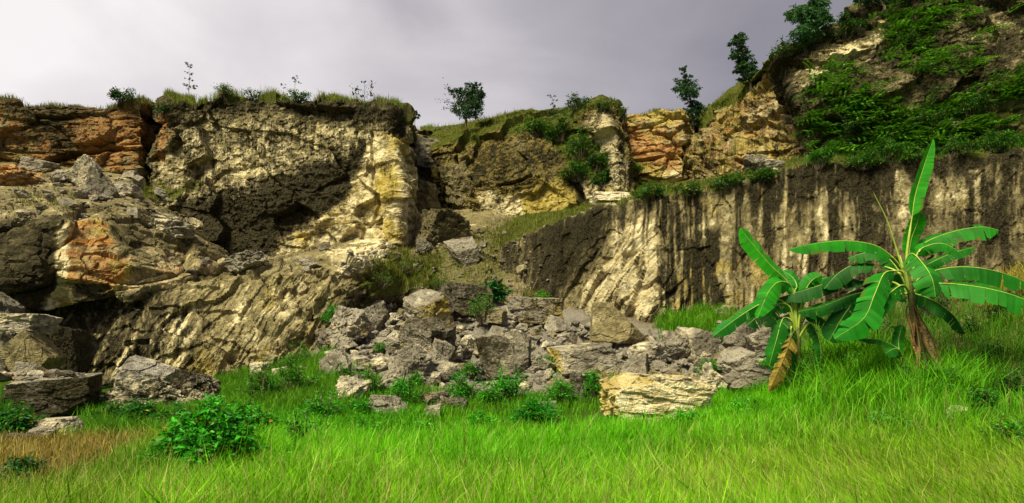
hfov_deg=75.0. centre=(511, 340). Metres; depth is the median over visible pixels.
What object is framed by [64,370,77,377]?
rubble rock
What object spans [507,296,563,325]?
boulder
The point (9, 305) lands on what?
boulder
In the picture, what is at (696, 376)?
rubble rock
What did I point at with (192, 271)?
rubble rock
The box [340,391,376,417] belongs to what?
weed
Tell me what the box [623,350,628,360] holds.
rubble rock
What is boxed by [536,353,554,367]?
weed
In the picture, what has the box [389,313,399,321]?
rubble rock
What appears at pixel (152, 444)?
weed
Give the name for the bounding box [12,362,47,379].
boulder
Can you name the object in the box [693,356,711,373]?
rubble rock
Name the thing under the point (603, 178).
shrub
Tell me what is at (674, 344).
boulder
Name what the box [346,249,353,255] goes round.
rubble rock
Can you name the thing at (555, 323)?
rubble rock
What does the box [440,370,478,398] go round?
weed
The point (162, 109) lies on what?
shrub
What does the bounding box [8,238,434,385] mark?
cliff
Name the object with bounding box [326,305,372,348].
boulder
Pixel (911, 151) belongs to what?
shrub
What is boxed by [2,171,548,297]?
gravel
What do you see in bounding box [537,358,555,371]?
rubble rock
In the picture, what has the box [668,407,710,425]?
weed
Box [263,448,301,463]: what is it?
weed
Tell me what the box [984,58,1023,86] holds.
shrub
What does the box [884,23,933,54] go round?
shrub
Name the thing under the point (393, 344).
rubble rock
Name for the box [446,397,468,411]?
boulder
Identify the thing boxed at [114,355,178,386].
boulder
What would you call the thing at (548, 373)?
gravel
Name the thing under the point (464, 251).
boulder
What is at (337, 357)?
boulder
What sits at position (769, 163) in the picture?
boulder
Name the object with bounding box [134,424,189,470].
weed
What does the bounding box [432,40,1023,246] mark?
grass
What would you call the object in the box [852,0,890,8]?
tree
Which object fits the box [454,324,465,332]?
rubble rock
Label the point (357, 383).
boulder
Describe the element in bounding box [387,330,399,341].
rubble rock
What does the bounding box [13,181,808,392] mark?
rubble
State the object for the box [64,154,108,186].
boulder
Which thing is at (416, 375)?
weed
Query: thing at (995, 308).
weed
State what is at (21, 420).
bush
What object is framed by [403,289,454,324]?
boulder
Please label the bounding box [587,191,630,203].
boulder
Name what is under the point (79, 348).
boulder
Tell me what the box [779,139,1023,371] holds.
banana plant
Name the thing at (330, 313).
weed
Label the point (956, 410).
boulder
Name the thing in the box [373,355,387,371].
rubble rock
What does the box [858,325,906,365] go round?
banana sucker
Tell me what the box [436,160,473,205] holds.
boulder
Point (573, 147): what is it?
shrub
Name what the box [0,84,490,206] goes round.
grass
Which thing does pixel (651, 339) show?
rubble rock
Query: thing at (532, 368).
rubble rock
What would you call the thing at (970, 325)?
weed
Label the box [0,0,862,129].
sky
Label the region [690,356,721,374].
weed
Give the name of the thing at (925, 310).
weed
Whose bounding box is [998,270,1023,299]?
weed
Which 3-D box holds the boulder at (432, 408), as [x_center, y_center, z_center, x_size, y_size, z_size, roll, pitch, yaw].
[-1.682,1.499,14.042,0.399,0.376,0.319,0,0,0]
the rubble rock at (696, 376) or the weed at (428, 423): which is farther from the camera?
the rubble rock at (696, 376)
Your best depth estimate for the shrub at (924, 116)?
27.70 m
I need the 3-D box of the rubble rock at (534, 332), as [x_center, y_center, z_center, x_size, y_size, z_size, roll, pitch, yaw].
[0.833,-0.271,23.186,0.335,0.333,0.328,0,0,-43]
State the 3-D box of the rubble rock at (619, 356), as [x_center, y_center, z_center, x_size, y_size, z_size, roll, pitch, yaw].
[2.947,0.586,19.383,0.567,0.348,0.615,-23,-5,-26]
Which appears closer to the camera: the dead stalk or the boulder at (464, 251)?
the dead stalk
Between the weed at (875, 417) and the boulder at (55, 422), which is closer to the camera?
the weed at (875, 417)
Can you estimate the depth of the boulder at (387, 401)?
13.57 m
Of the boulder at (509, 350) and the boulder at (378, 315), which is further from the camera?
the boulder at (378, 315)
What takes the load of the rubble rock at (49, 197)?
on the cliff at (53, 262)
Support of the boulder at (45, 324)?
on the boulder at (28, 346)
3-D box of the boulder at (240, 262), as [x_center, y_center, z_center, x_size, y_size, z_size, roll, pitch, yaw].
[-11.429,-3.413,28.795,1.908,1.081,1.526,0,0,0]
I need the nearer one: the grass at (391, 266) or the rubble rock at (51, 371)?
the rubble rock at (51, 371)
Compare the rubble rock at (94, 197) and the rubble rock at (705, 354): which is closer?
the rubble rock at (705, 354)
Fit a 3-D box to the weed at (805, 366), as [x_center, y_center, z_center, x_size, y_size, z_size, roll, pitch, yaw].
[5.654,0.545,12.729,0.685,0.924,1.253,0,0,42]
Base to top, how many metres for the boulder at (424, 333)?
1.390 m
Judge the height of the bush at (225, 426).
1.075 m
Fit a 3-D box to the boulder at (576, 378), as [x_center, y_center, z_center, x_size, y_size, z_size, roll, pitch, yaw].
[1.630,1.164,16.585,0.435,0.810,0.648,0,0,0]
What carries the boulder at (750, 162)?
on the cliff at (642, 261)
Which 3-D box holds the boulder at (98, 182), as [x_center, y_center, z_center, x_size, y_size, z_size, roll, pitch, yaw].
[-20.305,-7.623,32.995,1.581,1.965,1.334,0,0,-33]
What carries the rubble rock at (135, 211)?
on the cliff at (53, 262)
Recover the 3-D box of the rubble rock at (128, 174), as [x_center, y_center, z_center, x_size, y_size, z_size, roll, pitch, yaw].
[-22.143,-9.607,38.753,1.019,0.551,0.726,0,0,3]
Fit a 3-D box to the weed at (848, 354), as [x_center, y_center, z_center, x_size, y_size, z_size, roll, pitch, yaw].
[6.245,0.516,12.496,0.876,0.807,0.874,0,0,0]
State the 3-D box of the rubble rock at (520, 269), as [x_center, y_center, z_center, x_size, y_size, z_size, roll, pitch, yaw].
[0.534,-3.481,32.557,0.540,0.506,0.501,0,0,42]
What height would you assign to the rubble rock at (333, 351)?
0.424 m
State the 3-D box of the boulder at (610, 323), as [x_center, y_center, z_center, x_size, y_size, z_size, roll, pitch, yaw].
[3.550,-0.518,21.953,2.019,1.497,1.414,0,0,0]
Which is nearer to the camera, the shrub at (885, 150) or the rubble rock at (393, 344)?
the rubble rock at (393, 344)
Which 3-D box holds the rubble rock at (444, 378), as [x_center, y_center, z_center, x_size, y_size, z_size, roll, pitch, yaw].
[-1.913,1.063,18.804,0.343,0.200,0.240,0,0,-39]
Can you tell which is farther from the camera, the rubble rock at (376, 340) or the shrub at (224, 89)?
the shrub at (224, 89)
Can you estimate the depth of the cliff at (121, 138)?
41.68 m
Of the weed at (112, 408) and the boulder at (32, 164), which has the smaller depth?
the weed at (112, 408)
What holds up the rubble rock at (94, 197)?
on the cliff at (53, 262)
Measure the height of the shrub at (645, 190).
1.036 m
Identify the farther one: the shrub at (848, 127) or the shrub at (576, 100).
the shrub at (576, 100)
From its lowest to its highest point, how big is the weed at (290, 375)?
1.263 m
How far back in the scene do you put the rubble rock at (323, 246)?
34.01 m
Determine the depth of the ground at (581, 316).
19.26 m
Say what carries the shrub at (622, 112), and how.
on the cliff at (511, 170)
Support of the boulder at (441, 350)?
on the ground at (581, 316)
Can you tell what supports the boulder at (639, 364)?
on the ground at (581, 316)
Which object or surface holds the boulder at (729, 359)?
on the ground at (581, 316)
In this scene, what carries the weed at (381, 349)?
on the ground at (581, 316)
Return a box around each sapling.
[182,62,198,91]
[349,80,375,105]
[547,95,556,117]
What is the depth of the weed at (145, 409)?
12.68 m
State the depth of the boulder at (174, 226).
29.84 m
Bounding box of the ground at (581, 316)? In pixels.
[0,273,1023,482]
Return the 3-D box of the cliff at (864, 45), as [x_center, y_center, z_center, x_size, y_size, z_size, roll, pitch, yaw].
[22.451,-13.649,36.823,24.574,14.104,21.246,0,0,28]
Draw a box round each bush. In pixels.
[0,400,44,434]
[156,393,269,468]
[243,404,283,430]
[506,393,567,424]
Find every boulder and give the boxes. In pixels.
[0,164,46,185]
[0,292,25,313]
[0,313,63,334]
[0,329,67,380]
[0,332,16,381]
[0,433,36,442]
[2,372,103,417]
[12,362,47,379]
[18,156,61,171]
[28,426,57,438]
[33,416,83,434]
[49,325,98,372]
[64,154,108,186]
[84,165,119,198]
[99,377,189,407]
[112,182,144,198]
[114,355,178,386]
[147,213,195,238]
[169,368,220,404]
[222,249,268,273]
[249,362,271,375]
[256,350,277,363]
[299,258,322,267]
[315,327,330,349]
[319,349,352,374]
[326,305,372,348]
[335,374,371,400]
[364,300,389,331]
[369,394,407,414]
[378,365,411,390]
[386,345,431,373]
[398,317,456,351]
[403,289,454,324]
[414,136,438,171]
[415,208,471,246]
[416,179,440,213]
[416,237,432,255]
[420,390,454,407]
[424,404,440,418]
[430,338,454,364]
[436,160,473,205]
[438,282,494,320]
[443,236,480,266]
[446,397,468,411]
[475,330,531,380]
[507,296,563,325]
[546,342,616,377]
[569,371,584,400]
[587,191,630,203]
[589,302,648,344]
[598,356,625,376]
[599,372,717,422]
[619,353,649,373]
[626,341,666,363]
[648,360,683,375]
[659,330,689,362]
[675,326,720,357]
[697,362,727,389]
[715,304,732,317]
[715,346,757,374]
[722,322,756,349]
[724,364,771,391]
[741,155,769,172]
[744,326,781,355]
[755,159,784,171]
[946,406,967,417]
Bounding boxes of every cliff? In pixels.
[0,97,159,186]
[0,161,229,310]
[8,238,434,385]
[146,92,419,256]
[408,207,532,303]
[409,125,452,180]
[421,95,637,215]
[495,146,1023,322]
[626,108,694,186]
[682,72,800,179]
[737,0,1023,156]
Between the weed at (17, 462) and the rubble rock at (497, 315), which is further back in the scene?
the rubble rock at (497, 315)
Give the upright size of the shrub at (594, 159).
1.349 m
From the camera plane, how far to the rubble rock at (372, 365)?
19.16 m
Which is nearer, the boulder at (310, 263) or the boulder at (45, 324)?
the boulder at (45, 324)
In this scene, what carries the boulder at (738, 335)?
on the ground at (581, 316)
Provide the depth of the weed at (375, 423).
12.18 m
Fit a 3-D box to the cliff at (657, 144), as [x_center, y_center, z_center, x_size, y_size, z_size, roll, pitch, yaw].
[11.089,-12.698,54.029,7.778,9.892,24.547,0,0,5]
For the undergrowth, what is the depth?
28.54 m
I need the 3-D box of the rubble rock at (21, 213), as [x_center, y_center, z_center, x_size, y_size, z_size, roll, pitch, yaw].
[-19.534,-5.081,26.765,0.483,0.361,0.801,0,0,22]
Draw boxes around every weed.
[0,451,50,476]
[0,463,29,483]
[86,399,122,420]
[117,396,158,422]
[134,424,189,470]
[138,441,159,457]
[149,401,189,425]
[235,356,291,399]
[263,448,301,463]
[271,353,322,392]
[275,406,321,447]
[284,341,309,364]
[295,382,345,419]
[305,414,337,434]
[320,300,335,326]
[330,361,354,376]
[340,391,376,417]
[352,360,387,397]
[353,414,383,431]
[372,340,389,353]
[373,265,392,288]
[384,373,422,404]
[393,253,419,272]
[404,417,437,432]
[409,368,424,386]
[429,274,445,288]
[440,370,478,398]
[460,360,480,378]
[460,409,499,427]
[466,292,495,324]
[471,380,510,406]
[485,361,529,402]
[534,289,551,297]
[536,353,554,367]
[539,370,581,406]
[580,369,609,402]
[586,415,623,428]
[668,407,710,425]
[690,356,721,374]
[720,394,763,415]
[757,355,784,370]
[786,346,825,384]
[824,348,868,376]
[847,405,920,432]
[871,309,908,341]
[883,357,919,384]
[916,348,963,396]
[917,281,956,319]
[949,278,978,300]
[958,305,982,340]
[958,354,978,371]
[964,383,1006,415]
[973,338,1010,360]
[974,300,1021,323]
[974,408,1023,445]
[986,363,1023,401]
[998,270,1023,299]
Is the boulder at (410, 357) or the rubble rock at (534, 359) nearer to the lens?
the boulder at (410, 357)
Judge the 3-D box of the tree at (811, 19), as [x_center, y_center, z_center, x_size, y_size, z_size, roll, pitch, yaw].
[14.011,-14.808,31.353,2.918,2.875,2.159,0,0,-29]
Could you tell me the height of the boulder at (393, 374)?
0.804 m
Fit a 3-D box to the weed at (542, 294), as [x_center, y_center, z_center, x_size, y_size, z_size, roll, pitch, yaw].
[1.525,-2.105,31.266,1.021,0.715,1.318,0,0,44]
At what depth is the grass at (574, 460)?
7.38 m
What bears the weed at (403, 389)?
on the ground at (581, 316)
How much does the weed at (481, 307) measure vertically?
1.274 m
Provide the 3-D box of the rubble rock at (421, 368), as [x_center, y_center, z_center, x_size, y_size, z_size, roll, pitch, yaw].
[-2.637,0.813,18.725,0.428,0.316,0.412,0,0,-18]
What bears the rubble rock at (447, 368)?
on the ground at (581, 316)
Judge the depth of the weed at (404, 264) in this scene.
33.76 m
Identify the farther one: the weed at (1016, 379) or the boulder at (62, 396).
the boulder at (62, 396)
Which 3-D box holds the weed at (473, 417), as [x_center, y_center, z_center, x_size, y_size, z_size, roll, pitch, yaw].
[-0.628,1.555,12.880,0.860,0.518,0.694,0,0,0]
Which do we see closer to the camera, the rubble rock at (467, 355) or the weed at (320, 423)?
the weed at (320, 423)
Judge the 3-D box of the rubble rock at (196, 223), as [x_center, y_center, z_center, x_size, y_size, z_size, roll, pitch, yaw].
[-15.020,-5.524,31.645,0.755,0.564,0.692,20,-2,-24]
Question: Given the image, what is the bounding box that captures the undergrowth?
[790,0,1023,155]
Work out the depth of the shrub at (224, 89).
39.86 m
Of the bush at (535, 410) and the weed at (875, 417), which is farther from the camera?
the bush at (535, 410)
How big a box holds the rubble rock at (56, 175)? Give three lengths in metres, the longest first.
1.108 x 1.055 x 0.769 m
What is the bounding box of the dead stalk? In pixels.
[463,412,467,459]
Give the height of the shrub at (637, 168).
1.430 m
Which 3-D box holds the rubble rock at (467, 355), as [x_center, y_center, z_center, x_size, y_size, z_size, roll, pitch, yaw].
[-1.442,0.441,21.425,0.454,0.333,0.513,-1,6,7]
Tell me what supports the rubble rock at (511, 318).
on the ground at (581, 316)
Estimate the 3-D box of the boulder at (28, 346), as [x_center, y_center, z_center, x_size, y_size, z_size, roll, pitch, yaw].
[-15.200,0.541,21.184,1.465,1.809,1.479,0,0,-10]
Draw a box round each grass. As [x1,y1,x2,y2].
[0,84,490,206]
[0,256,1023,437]
[0,353,1023,502]
[362,221,539,303]
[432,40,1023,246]
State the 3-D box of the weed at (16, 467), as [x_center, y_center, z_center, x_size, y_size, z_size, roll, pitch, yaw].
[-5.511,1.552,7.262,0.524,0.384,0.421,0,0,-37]
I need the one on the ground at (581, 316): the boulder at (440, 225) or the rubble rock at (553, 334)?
the rubble rock at (553, 334)
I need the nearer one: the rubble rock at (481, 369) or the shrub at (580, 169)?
the rubble rock at (481, 369)
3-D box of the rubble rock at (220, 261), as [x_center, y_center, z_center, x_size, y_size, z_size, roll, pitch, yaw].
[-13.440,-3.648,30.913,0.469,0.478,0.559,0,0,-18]
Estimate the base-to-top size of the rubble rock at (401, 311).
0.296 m
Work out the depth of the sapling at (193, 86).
59.99 m
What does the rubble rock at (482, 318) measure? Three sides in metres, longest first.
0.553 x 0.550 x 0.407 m
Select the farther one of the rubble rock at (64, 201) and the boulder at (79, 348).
the rubble rock at (64, 201)
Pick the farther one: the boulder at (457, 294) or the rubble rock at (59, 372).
the boulder at (457, 294)
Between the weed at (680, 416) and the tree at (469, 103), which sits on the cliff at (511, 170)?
the tree at (469, 103)
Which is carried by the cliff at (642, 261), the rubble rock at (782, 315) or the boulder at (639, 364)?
the rubble rock at (782, 315)
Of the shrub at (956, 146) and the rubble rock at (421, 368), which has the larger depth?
the shrub at (956, 146)
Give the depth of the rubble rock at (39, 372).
17.32 m
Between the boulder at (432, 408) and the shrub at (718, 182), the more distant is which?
the shrub at (718, 182)
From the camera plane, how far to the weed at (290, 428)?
9.85 m
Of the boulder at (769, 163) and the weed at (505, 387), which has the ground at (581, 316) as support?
the weed at (505, 387)
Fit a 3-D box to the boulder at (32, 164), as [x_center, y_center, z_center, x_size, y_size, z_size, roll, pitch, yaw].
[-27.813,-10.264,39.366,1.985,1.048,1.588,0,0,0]
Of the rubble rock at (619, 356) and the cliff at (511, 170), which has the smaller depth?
the rubble rock at (619, 356)
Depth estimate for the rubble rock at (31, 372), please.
17.25 m
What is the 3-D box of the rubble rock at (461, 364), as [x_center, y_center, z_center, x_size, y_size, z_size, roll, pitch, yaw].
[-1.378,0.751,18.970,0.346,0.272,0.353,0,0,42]
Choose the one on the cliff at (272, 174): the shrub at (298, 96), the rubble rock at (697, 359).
the shrub at (298, 96)
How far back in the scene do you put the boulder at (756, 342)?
17.69 m
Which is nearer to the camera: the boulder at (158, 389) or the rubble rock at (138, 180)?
the boulder at (158, 389)
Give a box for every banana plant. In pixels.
[713,228,831,390]
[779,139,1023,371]
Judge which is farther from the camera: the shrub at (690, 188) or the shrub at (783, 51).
the shrub at (783, 51)
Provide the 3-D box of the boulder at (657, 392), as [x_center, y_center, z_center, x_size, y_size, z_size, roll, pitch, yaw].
[2.718,1.110,12.646,2.103,1.019,1.157,0,0,0]
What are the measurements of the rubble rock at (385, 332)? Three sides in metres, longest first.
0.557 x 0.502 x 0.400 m
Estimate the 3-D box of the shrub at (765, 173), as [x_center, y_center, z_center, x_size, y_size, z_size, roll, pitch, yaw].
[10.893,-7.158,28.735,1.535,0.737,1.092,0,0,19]
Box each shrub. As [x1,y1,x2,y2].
[106,86,139,103]
[154,100,169,115]
[212,82,233,94]
[240,87,261,99]
[283,88,311,101]
[482,276,515,302]
[504,271,541,303]
[514,118,556,136]
[538,112,568,142]
[556,157,591,182]
[562,123,602,159]
[564,91,592,110]
[584,148,610,171]
[586,165,611,187]
[594,99,613,113]
[617,106,631,122]
[628,180,667,201]
[632,155,646,176]
[668,178,705,196]
[704,169,749,188]
[746,166,781,181]
[766,35,809,60]
[806,139,837,169]
[826,10,872,39]
[838,115,867,138]
[842,144,888,169]
[862,132,904,159]
[883,0,921,12]
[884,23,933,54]
[899,141,924,163]
[904,107,953,129]
[922,132,985,157]
[959,89,1003,119]
[978,125,1023,153]
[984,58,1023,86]
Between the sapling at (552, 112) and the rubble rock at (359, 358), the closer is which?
the rubble rock at (359, 358)
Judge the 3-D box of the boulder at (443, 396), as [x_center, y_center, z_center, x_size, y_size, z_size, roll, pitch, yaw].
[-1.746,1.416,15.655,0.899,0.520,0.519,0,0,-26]
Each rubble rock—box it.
[12,188,29,197]
[16,209,35,216]
[16,370,29,376]
[26,370,41,376]
[31,370,43,377]
[34,203,48,210]
[41,168,51,171]
[41,189,53,193]
[43,194,56,200]
[45,369,62,377]
[49,170,68,181]
[53,369,65,376]
[56,196,79,208]
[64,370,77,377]
[71,188,93,198]
[88,194,97,200]
[98,195,113,200]
[113,200,127,206]
[121,170,139,179]
[126,207,140,218]
[131,175,144,187]
[154,187,168,202]
[184,269,195,273]
[187,217,203,230]
[217,257,224,265]
[303,266,311,271]
[318,242,329,250]
[324,348,341,354]
[338,340,357,348]
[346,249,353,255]
[351,355,370,365]
[360,361,375,368]
[370,347,378,353]
[372,337,402,352]
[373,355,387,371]
[379,328,393,336]
[385,342,400,349]
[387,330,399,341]
[388,346,398,351]
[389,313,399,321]
[393,323,401,329]
[397,308,404,314]
[412,366,426,371]
[430,371,440,380]
[436,361,456,377]
[441,375,448,381]
[449,351,458,361]
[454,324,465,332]
[457,363,466,371]
[460,335,474,352]
[460,352,472,358]
[461,363,484,375]
[477,311,487,320]
[484,325,506,336]
[486,307,506,323]
[505,312,518,325]
[515,323,527,331]
[516,264,528,274]
[518,381,532,389]
[525,366,541,372]
[530,328,541,335]
[531,352,538,365]
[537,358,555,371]
[541,352,550,357]
[544,315,566,331]
[546,377,568,388]
[550,332,556,337]
[552,372,562,377]
[555,333,577,343]
[556,337,565,343]
[616,352,623,359]
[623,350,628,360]
[647,336,654,341]
[692,374,701,378]
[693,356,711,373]
[700,351,711,356]
[711,351,720,362]
[780,313,789,317]
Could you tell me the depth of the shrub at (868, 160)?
27.11 m
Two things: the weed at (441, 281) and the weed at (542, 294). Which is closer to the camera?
the weed at (542, 294)
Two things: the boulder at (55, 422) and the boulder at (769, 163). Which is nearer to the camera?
the boulder at (55, 422)
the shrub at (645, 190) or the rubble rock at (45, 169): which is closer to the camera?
the shrub at (645, 190)
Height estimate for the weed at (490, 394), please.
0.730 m
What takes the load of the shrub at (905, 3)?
on the cliff at (864, 45)
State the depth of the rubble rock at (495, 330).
22.63 m
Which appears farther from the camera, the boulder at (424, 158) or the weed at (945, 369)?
the boulder at (424, 158)
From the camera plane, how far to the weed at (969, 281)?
16.93 m
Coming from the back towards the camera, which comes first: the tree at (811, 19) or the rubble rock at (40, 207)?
the tree at (811, 19)
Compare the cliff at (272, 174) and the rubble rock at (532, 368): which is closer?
the rubble rock at (532, 368)
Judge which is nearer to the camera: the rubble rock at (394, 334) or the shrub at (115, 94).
the rubble rock at (394, 334)
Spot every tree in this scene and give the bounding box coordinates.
[437,81,486,126]
[670,65,707,131]
[726,31,760,91]
[782,0,835,54]
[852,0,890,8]
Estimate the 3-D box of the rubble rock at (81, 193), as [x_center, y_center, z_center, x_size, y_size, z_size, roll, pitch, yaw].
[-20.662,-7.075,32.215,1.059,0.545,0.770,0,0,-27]
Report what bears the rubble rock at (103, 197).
on the cliff at (53, 262)
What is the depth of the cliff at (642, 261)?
28.19 m
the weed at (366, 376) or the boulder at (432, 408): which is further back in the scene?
the weed at (366, 376)
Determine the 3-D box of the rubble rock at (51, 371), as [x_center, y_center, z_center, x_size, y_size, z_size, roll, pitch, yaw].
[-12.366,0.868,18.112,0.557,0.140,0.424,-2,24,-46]
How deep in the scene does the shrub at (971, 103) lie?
27.07 m
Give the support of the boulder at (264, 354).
on the ground at (581, 316)
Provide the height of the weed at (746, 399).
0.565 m
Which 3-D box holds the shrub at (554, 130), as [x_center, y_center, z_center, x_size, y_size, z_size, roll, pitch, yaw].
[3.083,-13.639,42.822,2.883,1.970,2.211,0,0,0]
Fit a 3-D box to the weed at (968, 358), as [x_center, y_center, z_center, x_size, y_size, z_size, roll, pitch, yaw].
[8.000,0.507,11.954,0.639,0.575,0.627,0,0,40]
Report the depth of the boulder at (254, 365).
25.52 m
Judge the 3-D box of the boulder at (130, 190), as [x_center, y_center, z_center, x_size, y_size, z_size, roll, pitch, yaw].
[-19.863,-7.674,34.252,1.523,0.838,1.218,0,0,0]
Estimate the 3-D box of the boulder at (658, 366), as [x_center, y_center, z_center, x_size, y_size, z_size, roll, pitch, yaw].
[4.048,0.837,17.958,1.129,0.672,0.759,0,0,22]
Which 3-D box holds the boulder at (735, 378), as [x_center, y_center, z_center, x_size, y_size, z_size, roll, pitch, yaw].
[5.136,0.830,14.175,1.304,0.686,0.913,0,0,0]
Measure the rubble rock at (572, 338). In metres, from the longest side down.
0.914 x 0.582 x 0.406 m
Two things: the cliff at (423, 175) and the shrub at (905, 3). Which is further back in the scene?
the cliff at (423, 175)
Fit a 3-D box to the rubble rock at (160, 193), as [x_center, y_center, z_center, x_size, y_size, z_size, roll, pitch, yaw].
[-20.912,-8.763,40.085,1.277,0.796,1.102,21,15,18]
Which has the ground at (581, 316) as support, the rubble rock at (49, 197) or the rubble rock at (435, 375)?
the rubble rock at (435, 375)
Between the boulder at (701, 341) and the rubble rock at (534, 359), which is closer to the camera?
the boulder at (701, 341)
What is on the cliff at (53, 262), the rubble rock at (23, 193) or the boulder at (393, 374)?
the rubble rock at (23, 193)
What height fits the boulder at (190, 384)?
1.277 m
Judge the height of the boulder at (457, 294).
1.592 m
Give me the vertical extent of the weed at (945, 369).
0.979 m
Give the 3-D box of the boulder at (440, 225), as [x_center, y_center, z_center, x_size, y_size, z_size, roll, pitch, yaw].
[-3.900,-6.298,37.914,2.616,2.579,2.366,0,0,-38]
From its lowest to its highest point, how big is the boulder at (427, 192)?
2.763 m
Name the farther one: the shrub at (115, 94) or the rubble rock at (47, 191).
the shrub at (115, 94)
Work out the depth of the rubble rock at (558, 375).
18.13 m
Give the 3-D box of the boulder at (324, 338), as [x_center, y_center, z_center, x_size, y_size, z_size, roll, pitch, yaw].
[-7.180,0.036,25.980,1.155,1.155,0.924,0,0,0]
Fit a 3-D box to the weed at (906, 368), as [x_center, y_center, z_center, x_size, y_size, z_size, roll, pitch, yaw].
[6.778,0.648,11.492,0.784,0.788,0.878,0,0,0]
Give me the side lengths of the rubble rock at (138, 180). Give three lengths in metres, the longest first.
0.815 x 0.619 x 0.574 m
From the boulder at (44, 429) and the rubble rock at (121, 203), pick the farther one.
the rubble rock at (121, 203)
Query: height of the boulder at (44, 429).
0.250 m
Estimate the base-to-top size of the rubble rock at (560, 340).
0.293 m
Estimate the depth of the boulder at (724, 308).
26.38 m
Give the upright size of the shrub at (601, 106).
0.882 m
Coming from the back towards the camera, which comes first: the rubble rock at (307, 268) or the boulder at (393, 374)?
the rubble rock at (307, 268)
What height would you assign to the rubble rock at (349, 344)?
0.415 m
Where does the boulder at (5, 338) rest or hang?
on the ground at (581, 316)
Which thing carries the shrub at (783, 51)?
on the cliff at (864, 45)
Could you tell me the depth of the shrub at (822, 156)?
27.67 m
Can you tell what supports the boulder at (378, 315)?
on the ground at (581, 316)
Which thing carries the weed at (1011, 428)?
on the ground at (581, 316)
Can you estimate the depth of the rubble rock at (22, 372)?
17.60 m
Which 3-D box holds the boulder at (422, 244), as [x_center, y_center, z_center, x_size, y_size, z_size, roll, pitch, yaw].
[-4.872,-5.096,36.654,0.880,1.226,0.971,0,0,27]
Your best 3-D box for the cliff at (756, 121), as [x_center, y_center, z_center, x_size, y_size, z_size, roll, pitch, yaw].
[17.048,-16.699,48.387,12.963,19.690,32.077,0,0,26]
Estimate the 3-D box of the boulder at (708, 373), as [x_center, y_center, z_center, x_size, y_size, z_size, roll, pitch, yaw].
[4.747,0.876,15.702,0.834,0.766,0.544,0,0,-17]
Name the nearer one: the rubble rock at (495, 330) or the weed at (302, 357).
the rubble rock at (495, 330)
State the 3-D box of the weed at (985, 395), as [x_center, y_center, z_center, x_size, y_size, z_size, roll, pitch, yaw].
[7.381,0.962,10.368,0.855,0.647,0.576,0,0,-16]
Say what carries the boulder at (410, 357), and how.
on the ground at (581, 316)
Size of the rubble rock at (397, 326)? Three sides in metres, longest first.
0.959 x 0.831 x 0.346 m
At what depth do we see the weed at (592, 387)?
16.16 m
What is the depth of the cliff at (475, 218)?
35.70 m
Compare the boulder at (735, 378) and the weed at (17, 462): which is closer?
the weed at (17, 462)
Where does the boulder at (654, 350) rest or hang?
on the ground at (581, 316)
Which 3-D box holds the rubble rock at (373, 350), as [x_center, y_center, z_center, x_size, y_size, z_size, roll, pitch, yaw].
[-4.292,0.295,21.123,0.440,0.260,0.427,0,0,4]
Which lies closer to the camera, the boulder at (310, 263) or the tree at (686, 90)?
the boulder at (310, 263)
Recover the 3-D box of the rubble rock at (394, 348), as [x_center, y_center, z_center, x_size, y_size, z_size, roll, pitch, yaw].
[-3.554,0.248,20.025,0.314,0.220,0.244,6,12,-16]
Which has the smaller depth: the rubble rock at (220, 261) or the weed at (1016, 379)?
the weed at (1016, 379)
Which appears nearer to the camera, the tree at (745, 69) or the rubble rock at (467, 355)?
the rubble rock at (467, 355)
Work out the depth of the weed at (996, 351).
12.79 m
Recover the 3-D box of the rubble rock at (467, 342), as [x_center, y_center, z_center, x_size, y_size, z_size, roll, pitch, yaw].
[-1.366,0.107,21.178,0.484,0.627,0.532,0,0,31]
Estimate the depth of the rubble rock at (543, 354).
20.32 m
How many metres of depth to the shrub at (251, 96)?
41.10 m
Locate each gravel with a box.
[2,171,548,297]
[315,306,766,399]
[332,243,389,272]
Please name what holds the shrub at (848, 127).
on the cliff at (864, 45)
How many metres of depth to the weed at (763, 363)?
14.79 m
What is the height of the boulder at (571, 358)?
0.980 m
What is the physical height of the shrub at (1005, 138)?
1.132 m
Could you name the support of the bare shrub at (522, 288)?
on the ground at (581, 316)
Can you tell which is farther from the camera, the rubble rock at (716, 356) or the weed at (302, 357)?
the weed at (302, 357)
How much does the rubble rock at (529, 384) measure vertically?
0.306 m
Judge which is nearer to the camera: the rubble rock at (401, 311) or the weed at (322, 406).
the weed at (322, 406)
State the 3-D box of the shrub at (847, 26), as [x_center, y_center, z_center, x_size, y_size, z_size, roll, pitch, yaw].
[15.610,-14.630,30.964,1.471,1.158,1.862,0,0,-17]
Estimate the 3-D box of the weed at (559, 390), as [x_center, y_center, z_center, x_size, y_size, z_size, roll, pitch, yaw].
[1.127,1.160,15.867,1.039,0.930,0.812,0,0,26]
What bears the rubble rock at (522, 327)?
on the ground at (581, 316)
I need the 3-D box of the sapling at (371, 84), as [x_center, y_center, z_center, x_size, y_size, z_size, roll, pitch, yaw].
[-8.556,-14.241,38.309,1.527,1.512,0.510,0,0,0]
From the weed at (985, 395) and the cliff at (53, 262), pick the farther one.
the cliff at (53, 262)
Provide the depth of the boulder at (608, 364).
18.03 m
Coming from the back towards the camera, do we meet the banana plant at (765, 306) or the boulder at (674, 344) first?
the boulder at (674, 344)
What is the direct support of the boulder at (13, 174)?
on the cliff at (53, 262)
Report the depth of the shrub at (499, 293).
29.38 m
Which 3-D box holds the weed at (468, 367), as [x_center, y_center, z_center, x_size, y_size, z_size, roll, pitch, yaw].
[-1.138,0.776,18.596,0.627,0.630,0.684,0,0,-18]
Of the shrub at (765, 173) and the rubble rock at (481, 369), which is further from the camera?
the shrub at (765, 173)
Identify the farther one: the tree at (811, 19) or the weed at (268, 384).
the tree at (811, 19)
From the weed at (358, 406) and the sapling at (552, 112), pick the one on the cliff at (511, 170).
the sapling at (552, 112)
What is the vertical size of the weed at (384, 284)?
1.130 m

